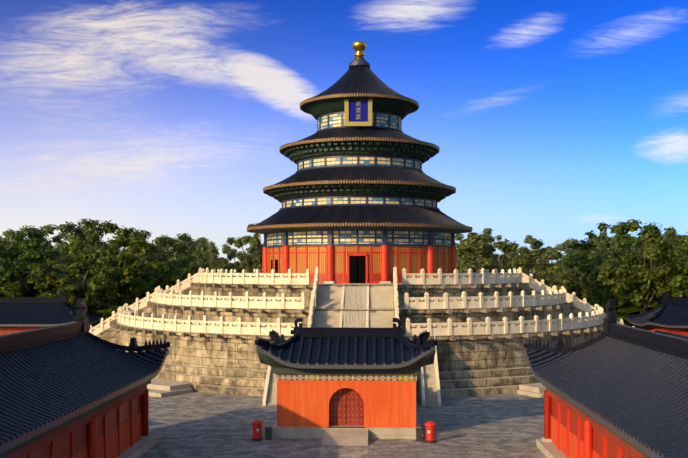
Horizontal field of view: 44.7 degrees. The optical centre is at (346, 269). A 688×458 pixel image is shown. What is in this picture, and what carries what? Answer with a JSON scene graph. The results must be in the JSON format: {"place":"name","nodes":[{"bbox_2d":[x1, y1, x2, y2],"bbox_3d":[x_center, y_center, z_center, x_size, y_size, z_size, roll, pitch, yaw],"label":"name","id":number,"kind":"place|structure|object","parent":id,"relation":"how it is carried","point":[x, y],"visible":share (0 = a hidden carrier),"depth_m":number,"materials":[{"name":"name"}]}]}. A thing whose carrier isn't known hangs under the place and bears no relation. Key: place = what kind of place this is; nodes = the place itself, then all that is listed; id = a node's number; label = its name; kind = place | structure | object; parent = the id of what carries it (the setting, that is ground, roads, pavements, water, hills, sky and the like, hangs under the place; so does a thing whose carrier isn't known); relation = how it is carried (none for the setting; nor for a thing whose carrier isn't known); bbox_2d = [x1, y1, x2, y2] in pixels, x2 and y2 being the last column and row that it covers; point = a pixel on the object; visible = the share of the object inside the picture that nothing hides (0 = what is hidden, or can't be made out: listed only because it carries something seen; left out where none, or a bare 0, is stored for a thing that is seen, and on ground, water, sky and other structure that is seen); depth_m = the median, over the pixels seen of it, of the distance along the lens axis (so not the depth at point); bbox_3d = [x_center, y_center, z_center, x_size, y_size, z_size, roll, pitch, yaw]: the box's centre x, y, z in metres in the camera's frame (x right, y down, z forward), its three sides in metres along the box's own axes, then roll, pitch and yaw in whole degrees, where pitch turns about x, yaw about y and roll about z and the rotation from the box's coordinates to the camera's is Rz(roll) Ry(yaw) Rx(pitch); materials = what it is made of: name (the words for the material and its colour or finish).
{"place":"outdoors","nodes":[
{"label":"outdoors","id":0,"kind":"place"},
{"bbox_2d":[96,327,119,344],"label":"stair","id":1,"kind":"object","parent":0,"point":[111,334],"visible":0.1,"depth_m":118.32,"materials":[{"name":"stone"}]},
{"bbox_2d":[132,306,156,317],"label":"stair","id":2,"kind":"object","parent":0,"point":[148,310],"visible":0.35,"depth_m":118.14,"materials":[{"name":"stone"}]},
{"bbox_2d":[318,446,367,457],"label":"path","id":3,"kind":"structure","parent":0,"point":[343,451],"depth_m":59.37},
{"bbox_2d":[0,0,687,272],"label":"sky","id":4,"kind":"structure","parent":0,"point":[551,121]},
{"bbox_2d":[117,282,603,397],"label":"terrace","id":5,"kind":"structure","parent":0,"point":[481,364],"depth_m":91.76,"materials":[{"name":"stone"}]},
{"bbox_2d":[125,286,164,314],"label":"stair balustrade","id":6,"kind":"object","parent":5,"relation":"on","point":[141,305],"visible":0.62,"depth_m":118.30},
{"bbox_2d":[166,267,208,293],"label":"stair balustrade","id":7,"kind":"object","parent":5,"relation":"on","point":[177,287],"visible":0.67,"depth_m":118.10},
{"bbox_2d":[175,286,200,299],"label":"stair top","id":8,"kind":"object","parent":5,"relation":"on","point":[196,290],"visible":0.17,"depth_m":117.92,"materials":[{"name":"stone"}]},
{"bbox_2d":[312,307,394,327],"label":"stair","id":9,"kind":"object","parent":5,"relation":"on","point":[377,319],"visible":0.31,"depth_m":89.84,"materials":[{"name":"stone"}]},
{"bbox_2d":[308,290,398,324],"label":"stair balustrade","id":10,"kind":"object","parent":5,"relation":"on","point":[312,306],"visible":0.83,"depth_m":89.74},
{"bbox_2d":[308,316,398,326],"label":"stair balustrade","id":11,"kind":"object","parent":5,"relation":"on","point":[309,321],"visible":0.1,"depth_m":86.71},
{"bbox_2d":[315,283,393,308],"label":"staircase","id":12,"kind":"structure","parent":5,"relation":"on","point":[355,297],"depth_m":95.00,"materials":[{"name":"stone"}]},
{"bbox_2d":[313,267,396,305],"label":"stair balustrade","id":13,"kind":"object","parent":5,"relation":"on","point":[316,282],"visible":0.77,"depth_m":95.65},
{"bbox_2d":[109,319,602,340],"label":"low balustrade spouts","id":14,"kind":"object","parent":5,"relation":"on","point":[114,324],"visible":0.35,"depth_m":93.17,"materials":[{"name":"stone"}]},
{"bbox_2d":[267,230,450,281],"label":"wall","id":15,"kind":"structure","parent":5,"relation":"on","point":[403,260],"depth_m":107.85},
{"bbox_2d":[262,230,455,282],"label":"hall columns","id":16,"kind":"structure","parent":5,"relation":"on","point":[357,267],"depth_m":107.29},
{"bbox_2d":[247,196,472,233],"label":"hall roof","id":17,"kind":"structure","parent":16,"relation":"on","point":[327,213],"depth_m":108.64,"materials":[{"name":"tile"}]},
{"bbox_2d":[263,155,455,202],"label":"hall roof","id":18,"kind":"structure","parent":17,"relation":"on","point":[359,175],"depth_m":110.51,"materials":[{"name":"tile"}]},
{"bbox_2d":[279,111,439,163],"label":"hall roof","id":19,"kind":"structure","parent":18,"relation":"on","point":[384,134],"depth_m":112.30,"materials":[{"name":"tile"}]},
{"bbox_2d":[300,58,418,119],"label":"hall roof","id":20,"kind":"structure","parent":19,"relation":"on","point":[359,80],"depth_m":114.91,"materials":[{"name":"tile"}]},
{"bbox_2d":[344,99,371,126],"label":"plaque","id":21,"kind":"object","parent":20,"relation":"attached to","point":[357,113],"visible":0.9,"depth_m":112.26,"materials":[{"name":"gold"}]},
{"bbox_2d":[352,41,365,59],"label":"finial","id":22,"kind":"object","parent":20,"relation":"on","point":[359,47],"visible":0.88,"depth_m":119.21,"materials":[{"name":"gold"}]},
{"bbox_2d":[198,268,520,284],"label":"balustrade","id":23,"kind":"object","parent":5,"relation":"on","point":[232,276],"visible":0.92,"depth_m":101.44,"materials":[{"name":"stone"}]},
{"bbox_2d":[154,287,565,308],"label":"balustrade","id":24,"kind":"object","parent":5,"relation":"on","point":[162,297],"visible":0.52,"depth_m":95.43,"materials":[{"name":"stone"}]},
{"bbox_2d":[191,282,528,288],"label":"balustrade spouts","id":25,"kind":"object","parent":5,"relation":"on","point":[405,286],"visible":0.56,"depth_m":102.23,"materials":[{"name":"stone"}]},
{"bbox_2d":[117,306,603,335],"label":"balustrade","id":26,"kind":"object","parent":5,"relation":"on","point":[586,320],"visible":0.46,"depth_m":91.09,"materials":[{"name":"stone"}]},
{"bbox_2d":[147,301,573,313],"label":"balustrade spouts","id":27,"kind":"object","parent":5,"relation":"on","point":[281,311],"visible":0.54,"depth_m":97.52,"materials":[{"name":"stone"}]},
{"bbox_2d":[512,267,555,293],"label":"stair balustrade","id":28,"kind":"object","parent":5,"relation":"on","point":[535,284],"visible":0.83,"depth_m":116.45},
{"bbox_2d":[519,286,548,299],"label":"stair top","id":29,"kind":"object","parent":5,"relation":"on","point":[528,290],"visible":0.23,"depth_m":116.35,"materials":[{"name":"stone"}]},
{"bbox_2d":[554,285,597,313],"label":"stair balustrade","id":30,"kind":"object","parent":5,"relation":"on","point":[584,305],"visible":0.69,"depth_m":116.25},
{"bbox_2d":[564,306,591,317],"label":"stair","id":31,"kind":"object","parent":5,"relation":"on","point":[568,311],"visible":0.21,"depth_m":116.14,"materials":[{"name":"stone"}]},
{"bbox_2d":[93,287,638,457],"bbox_3d":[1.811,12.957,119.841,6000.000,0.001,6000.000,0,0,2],"label":"ground","id":32,"kind":"structure","parent":0,"point":[192,424],"depth_m":67.52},
{"bbox_2d":[0,264,24,295],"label":"tree","id":33,"kind":"object","parent":32,"relation":"on","point":[22,280],"visible":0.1,"depth_m":149.52,"materials":[{"name":"green plant"}]},
{"bbox_2d":[0,327,44,334],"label":"annex","id":34,"kind":"object","parent":32,"relation":"on","point":[6,330],"depth_m":129.58,"materials":[{"name":"paint"}]},
{"bbox_2d":[0,291,102,326],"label":"annex roof","id":35,"kind":"structure","parent":34,"relation":"on","point":[34,311],"depth_m":131.94,"materials":[{"name":"black tile"}]},
{"bbox_2d":[0,233,52,296],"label":"tree","id":36,"kind":"object","parent":32,"relation":"on","point":[33,256],"visible":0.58,"depth_m":145.91,"materials":[{"name":"green plant"}]},
{"bbox_2d":[0,229,52,260],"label":"tree","id":37,"kind":"object","parent":32,"relation":"on","point":[5,233],"visible":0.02,"depth_m":232.91,"materials":[{"name":"green plant"}]},
{"bbox_2d":[0,224,69,283],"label":"tree","id":38,"kind":"object","parent":32,"relation":"on","point":[32,232],"visible":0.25,"depth_m":179.68,"materials":[{"name":"green plant"}]},
{"bbox_2d":[23,248,63,294],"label":"tree","id":39,"kind":"object","parent":32,"relation":"on","point":[55,253],"visible":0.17,"depth_m":165.09,"materials":[{"name":"green plant"}]},
{"bbox_2d":[0,275,93,311],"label":"shrub","id":40,"kind":"object","parent":32,"relation":"on","point":[11,291],"visible":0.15,"depth_m":142.83,"materials":[{"name":"green plant"}]},
{"bbox_2d":[46,242,71,263],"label":"tree","id":41,"kind":"object","parent":32,"relation":"on","point":[58,245],"depth_m":229.78,"materials":[{"name":"green plant"}]},
{"bbox_2d":[53,232,74,261],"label":"tree","id":42,"kind":"object","parent":32,"relation":"on","point":[66,236],"visible":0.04,"depth_m":253.31,"materials":[{"name":"green plant"}]},
{"bbox_2d":[26,220,108,263],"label":"tree","id":43,"kind":"object","parent":32,"relation":"on","point":[68,227],"visible":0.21,"depth_m":205.06,"materials":[{"name":"green plant"}]},
{"bbox_2d":[47,226,100,264],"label":"tree","id":44,"kind":"object","parent":32,"relation":"on","point":[70,240],"visible":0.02,"depth_m":226.84,"materials":[{"name":"green plant"}]},
{"bbox_2d":[0,380,156,457],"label":"building wall","id":45,"kind":"structure","parent":32,"relation":"on","point":[117,427],"depth_m":52.92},
{"bbox_2d":[0,299,169,452],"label":"hall roof","id":46,"kind":"structure","parent":45,"relation":"on","point":[52,377],"depth_m":49.35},
{"bbox_2d":[38,282,122,327],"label":"shrub","id":47,"kind":"object","parent":32,"relation":"on","point":[106,311],"visible":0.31,"depth_m":141.58,"materials":[{"name":"green plant"}]},
{"bbox_2d":[33,240,130,307],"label":"tree","id":48,"kind":"object","parent":32,"relation":"on","point":[104,283],"visible":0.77,"depth_m":143.12,"materials":[{"name":"green plant"}]},
{"bbox_2d":[60,218,145,327],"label":"tree","id":49,"kind":"object","parent":32,"relation":"on","point":[76,270],"visible":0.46,"depth_m":166.17,"materials":[{"name":"green plant"}]},
{"bbox_2d":[89,289,121,323],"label":"shrub","id":50,"kind":"object","parent":32,"relation":"on","point":[111,302],"visible":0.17,"depth_m":171.35,"materials":[{"name":"green plant"}]},
{"bbox_2d":[89,304,134,335],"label":"balustrade","id":51,"kind":"object","parent":32,"relation":"on","point":[101,328],"visible":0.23,"depth_m":118.49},
{"bbox_2d":[106,294,140,308],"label":"shrub","id":52,"kind":"object","parent":32,"relation":"on","point":[122,302],"visible":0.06,"depth_m":174.35,"materials":[{"name":"green plant"}]},
{"bbox_2d":[90,226,163,309],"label":"tree","id":53,"kind":"object","parent":32,"relation":"on","point":[130,282],"visible":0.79,"depth_m":157.26,"materials":[{"name":"green plant"}]},
{"bbox_2d":[116,252,171,302],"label":"tree","id":54,"kind":"object","parent":32,"relation":"on","point":[167,263],"visible":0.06,"depth_m":189.28,"materials":[{"name":"green plant"}]},
{"bbox_2d":[113,229,190,277],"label":"tree","id":55,"kind":"object","parent":32,"relation":"on","point":[147,233],"visible":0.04,"depth_m":208.21,"materials":[{"name":"green plant"}]},
{"bbox_2d":[130,273,192,304],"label":"shrub","id":56,"kind":"object","parent":32,"relation":"on","point":[163,283],"visible":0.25,"depth_m":172.44,"materials":[{"name":"green plant"}]},
{"bbox_2d":[138,253,199,295],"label":"tree","id":57,"kind":"object","parent":32,"relation":"on","point":[161,258],"visible":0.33,"depth_m":175.91,"materials":[{"name":"green plant"}]},
{"bbox_2d":[138,233,203,285],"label":"tree","id":58,"kind":"object","parent":32,"relation":"on","point":[171,243],"visible":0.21,"depth_m":202.18,"materials":[{"name":"green plant"}]},
{"bbox_2d":[147,234,196,263],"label":"tree","id":59,"kind":"object","parent":32,"relation":"on","point":[191,247],"depth_m":233.49,"materials":[{"name":"green plant"}]},
{"bbox_2d":[180,239,218,269],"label":"tree","id":60,"kind":"object","parent":32,"relation":"on","point":[200,242],"depth_m":251.76,"materials":[{"name":"green plant"}]},
{"bbox_2d":[173,244,228,272],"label":"tree","id":61,"kind":"object","parent":32,"relation":"on","point":[202,248],"visible":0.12,"depth_m":204.55,"materials":[{"name":"green plant"}]},
{"bbox_2d":[181,257,228,280],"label":"tree","id":62,"kind":"object","parent":32,"relation":"on","point":[201,263],"visible":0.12,"depth_m":184.96,"materials":[{"name":"green plant"}]},
{"bbox_2d":[188,237,228,269],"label":"tree","id":63,"kind":"object","parent":32,"relation":"on","point":[206,240],"visible":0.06,"depth_m":278.67,"materials":[{"name":"green plant"}]},
{"bbox_2d":[190,244,234,271],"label":"tree","id":64,"kind":"object","parent":32,"relation":"on","point":[213,254],"visible":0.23,"depth_m":230.38,"materials":[{"name":"green plant"}]},
{"bbox_2d":[210,248,239,269],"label":"tree","id":65,"kind":"object","parent":32,"relation":"on","point":[234,250],"visible":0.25,"depth_m":251.10,"materials":[{"name":"green plant"}]},
{"bbox_2d":[227,223,263,271],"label":"tree","id":66,"kind":"object","parent":32,"relation":"on","point":[253,241],"visible":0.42,"depth_m":205.04,"materials":[{"name":"green plant"}]},
{"bbox_2d":[234,251,258,268],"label":"tree","id":67,"kind":"object","parent":32,"relation":"on","point":[243,264],"visible":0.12,"depth_m":229.61,"materials":[{"name":"green plant"}]},
{"bbox_2d":[233,242,263,271],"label":"tree","id":68,"kind":"object","parent":32,"relation":"on","point":[239,269],"visible":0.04,"depth_m":245.16,"materials":[{"name":"green plant"}]},
{"bbox_2d":[252,419,262,440],"bbox_3d":[-6.823,12.177,63.800,0.880,1.560,0.880,0,0,2],"label":"pillar box","id":69,"kind":"object","parent":32,"relation":"on","point":[257,428],"visible":1,"depth_m":63.48,"materials":[{"name":"red"}]},
{"bbox_2d":[265,427,271,439],"bbox_3d":[-5.967,12.497,63.971,0.500,0.920,0.500,0,0,2],"label":"bin","id":70,"kind":"object","parent":32,"relation":"on","point":[268,433],"visible":1,"depth_m":63.75,"materials":[{"name":"green"}]},
{"bbox_2d":[266,367,276,404],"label":"staircase","id":71,"kind":"structure","parent":32,"relation":"on","point":[272,394],"depth_m":81.47,"materials":[{"name":"stone"}]},
{"bbox_2d":[263,339,286,405],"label":"base stair cheeks","id":72,"kind":"object","parent":32,"relation":"on","point":[266,385],"visible":0.21,"depth_m":81.58,"materials":[{"name":"stone"}]},
{"bbox_2d":[147,380,545,398],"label":"stone steps","id":73,"kind":"structure","parent":32,"relation":"on","point":[161,388],"depth_m":87.17,"materials":[{"name":"stone"}]},
{"bbox_2d":[272,367,423,445],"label":"gatehouse","id":74,"kind":"structure","parent":32,"relation":"on","point":[345,407],"depth_m":64.80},
{"bbox_2d":[255,318,436,368],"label":"gate roof","id":75,"kind":"structure","parent":74,"relation":"on","point":[302,347],"depth_m":65.68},
{"bbox_2d":[104,323,687,338],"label":"enclosure walls","id":76,"kind":"structure","parent":32,"relation":"on","point":[672,334],"depth_m":117.83,"materials":[{"name":"paint"}]},
{"bbox_2d":[415,428,421,440],"bbox_3d":[5.473,12.497,63.487,0.500,0.920,0.500,0,0,2],"label":"bin","id":77,"kind":"object","parent":32,"relation":"on","point":[418,434],"visible":1,"depth_m":63.27,"materials":[{"name":"green"}]},
{"bbox_2d":[418,335,440,406],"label":"stair cheeks","id":78,"kind":"object","parent":32,"relation":"on","point":[421,388],"visible":0.57,"depth_m":81.77,"materials":[{"name":"stone"}]},
{"bbox_2d":[423,339,437,405],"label":"staircase","id":79,"kind":"structure","parent":32,"relation":"on","point":[430,386],"depth_m":81.66,"materials":[{"name":"stone"}]},
{"bbox_2d":[425,421,435,442],"bbox_3d":[6.309,12.177,63.059,0.880,1.560,0.880,0,0,2],"label":"pillar box","id":80,"kind":"object","parent":32,"relation":"on","point":[430,431],"visible":1,"depth_m":62.74,"materials":[{"name":"red"}]},
{"bbox_2d":[455,233,480,263],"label":"tree","id":81,"kind":"object","parent":32,"relation":"on","point":[457,238],"visible":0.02,"depth_m":243.32,"materials":[{"name":"green plant"}]},
{"bbox_2d":[456,239,480,269],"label":"tree","id":82,"kind":"object","parent":32,"relation":"on","point":[463,242],"visible":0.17,"depth_m":222.08,"materials":[{"name":"green plant"}]},
{"bbox_2d":[456,228,520,272],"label":"tree","id":83,"kind":"object","parent":32,"relation":"on","point":[485,262],"visible":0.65,"depth_m":198.23,"materials":[{"name":"green plant"}]},
{"bbox_2d":[476,235,517,270],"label":"tree","id":84,"kind":"object","parent":32,"relation":"on","point":[499,238],"visible":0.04,"depth_m":252.24,"materials":[{"name":"green plant"}]},
{"bbox_2d":[483,242,520,272],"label":"tree","id":85,"kind":"object","parent":32,"relation":"on","point":[509,255],"visible":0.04,"depth_m":222.55,"materials":[{"name":"green plant"}]},
{"bbox_2d":[499,246,549,283],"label":"tree","id":86,"kind":"object","parent":32,"relation":"on","point":[536,262],"visible":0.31,"depth_m":203.65,"materials":[{"name":"green plant"}]},
{"bbox_2d":[512,256,544,285],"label":"tree","id":87,"kind":"object","parent":32,"relation":"on","point":[522,261],"visible":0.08,"depth_m":177.22,"materials":[{"name":"green plant"}]},
{"bbox_2d":[512,235,558,285],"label":"tree","id":88,"kind":"object","parent":32,"relation":"on","point":[534,242],"visible":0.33,"depth_m":225.47,"materials":[{"name":"green plant"}]},
{"bbox_2d":[523,238,553,281],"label":"tree","id":89,"kind":"object","parent":32,"relation":"on","point":[532,248],"visible":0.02,"depth_m":252.78,"materials":[{"name":"green plant"}]},
{"bbox_2d":[548,239,576,285],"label":"tree","id":90,"kind":"object","parent":32,"relation":"on","point":[557,255],"visible":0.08,"depth_m":253.37,"materials":[{"name":"green plant"}]},
{"bbox_2d":[546,248,595,297],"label":"tree","id":91,"kind":"object","parent":32,"relation":"on","point":[567,283],"visible":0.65,"depth_m":177.31,"materials":[{"name":"green plant"}]},
{"bbox_2d":[556,250,592,292],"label":"tree","id":92,"kind":"object","parent":32,"relation":"on","point":[579,276],"visible":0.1,"depth_m":200.47,"materials":[{"name":"green plant"}]},
{"bbox_2d":[555,238,596,281],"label":"tree","id":93,"kind":"object","parent":32,"relation":"on","point":[565,244],"visible":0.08,"depth_m":216.77,"materials":[{"name":"green plant"}]},
{"bbox_2d":[577,288,604,306],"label":"shrub","id":94,"kind":"object","parent":32,"relation":"on","point":[594,296],"visible":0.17,"depth_m":212.61,"materials":[{"name":"green plant"}]},
{"bbox_2d":[536,384,650,457],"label":"building wall","id":95,"kind":"structure","parent":32,"relation":"on","point":[571,430],"depth_m":53.41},
{"bbox_2d":[524,300,687,457],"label":"hall roof","id":96,"kind":"structure","parent":95,"relation":"on","point":[628,384],"depth_m":46.17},
{"bbox_2d":[588,231,611,290],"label":"tree","id":97,"kind":"object","parent":32,"relation":"on","point":[604,233],"visible":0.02,"depth_m":223.39,"materials":[{"name":"green plant"}]},
{"bbox_2d":[580,288,628,312],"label":"shrub","id":98,"kind":"object","parent":32,"relation":"on","point":[593,291],"visible":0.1,"depth_m":167.20,"materials":[{"name":"green plant"}]},
{"bbox_2d":[575,234,636,298],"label":"tree","id":99,"kind":"object","parent":32,"relation":"on","point":[602,240],"visible":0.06,"depth_m":202.41,"materials":[{"name":"green plant"}]},
{"bbox_2d":[588,303,633,326],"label":"balustrade","id":100,"kind":"object","parent":32,"relation":"on","point":[618,322],"visible":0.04,"depth_m":116.09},
{"bbox_2d":[597,237,634,288],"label":"tree","id":101,"kind":"object","parent":32,"relation":"on","point":[623,243],"visible":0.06,"depth_m":173.35,"materials":[{"name":"green plant"}]},
{"bbox_2d":[562,222,671,310],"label":"tree","id":102,"kind":"object","parent":32,"relation":"on","point":[616,230],"visible":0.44,"depth_m":156.00,"materials":[{"name":"green plant"}]},
{"bbox_2d":[588,295,657,314],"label":"shrub","id":103,"kind":"object","parent":32,"relation":"on","point":[630,304],"visible":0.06,"depth_m":166.76,"materials":[{"name":"green plant"}]},
{"bbox_2d":[599,292,662,327],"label":"shrub","id":104,"kind":"object","parent":32,"relation":"on","point":[621,313],"visible":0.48,"depth_m":142.91,"materials":[{"name":"green plant"}]},
{"bbox_2d":[597,219,687,312],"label":"tree","id":105,"kind":"object","parent":32,"relation":"on","point":[650,279],"visible":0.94,"depth_m":137.27,"materials":[{"name":"green plant"}]},
{"bbox_2d":[609,232,682,309],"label":"tree","id":106,"kind":"object","parent":32,"relation":"on","point":[635,242],"visible":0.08,"depth_m":184.47,"materials":[{"name":"green plant"}]},
{"bbox_2d":[628,237,669,310],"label":"tree","id":107,"kind":"object","parent":32,"relation":"on","point":[642,242],"visible":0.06,"depth_m":159.90,"materials":[{"name":"green plant"}]},
{"bbox_2d":[639,326,687,336],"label":"annex","id":108,"kind":"object","parent":32,"relation":"on","point":[681,331],"depth_m":126.23,"materials":[{"name":"paint"}]},
{"bbox_2d":[626,292,687,327],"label":"annex roof","id":109,"kind":"structure","parent":108,"relation":"on","point":[668,312],"depth_m":128.75,"materials":[{"name":"black tile"}]},
{"bbox_2d":[663,232,687,297],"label":"tree","id":110,"kind":"object","parent":32,"relation":"on","point":[678,290],"visible":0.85,"depth_m":134.26,"materials":[{"name":"green plant"}]},
{"bbox_2d":[663,226,687,262],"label":"tree","id":111,"kind":"object","parent":32,"relation":"on","point":[669,231],"visible":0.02,"depth_m":197.60,"materials":[{"name":"green plant"}]},
{"bbox_2d":[668,235,687,297],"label":"tree","id":112,"kind":"object","parent":32,"relation":"on","point":[677,237],"depth_m":184.05,"materials":[{"name":"green plant"}]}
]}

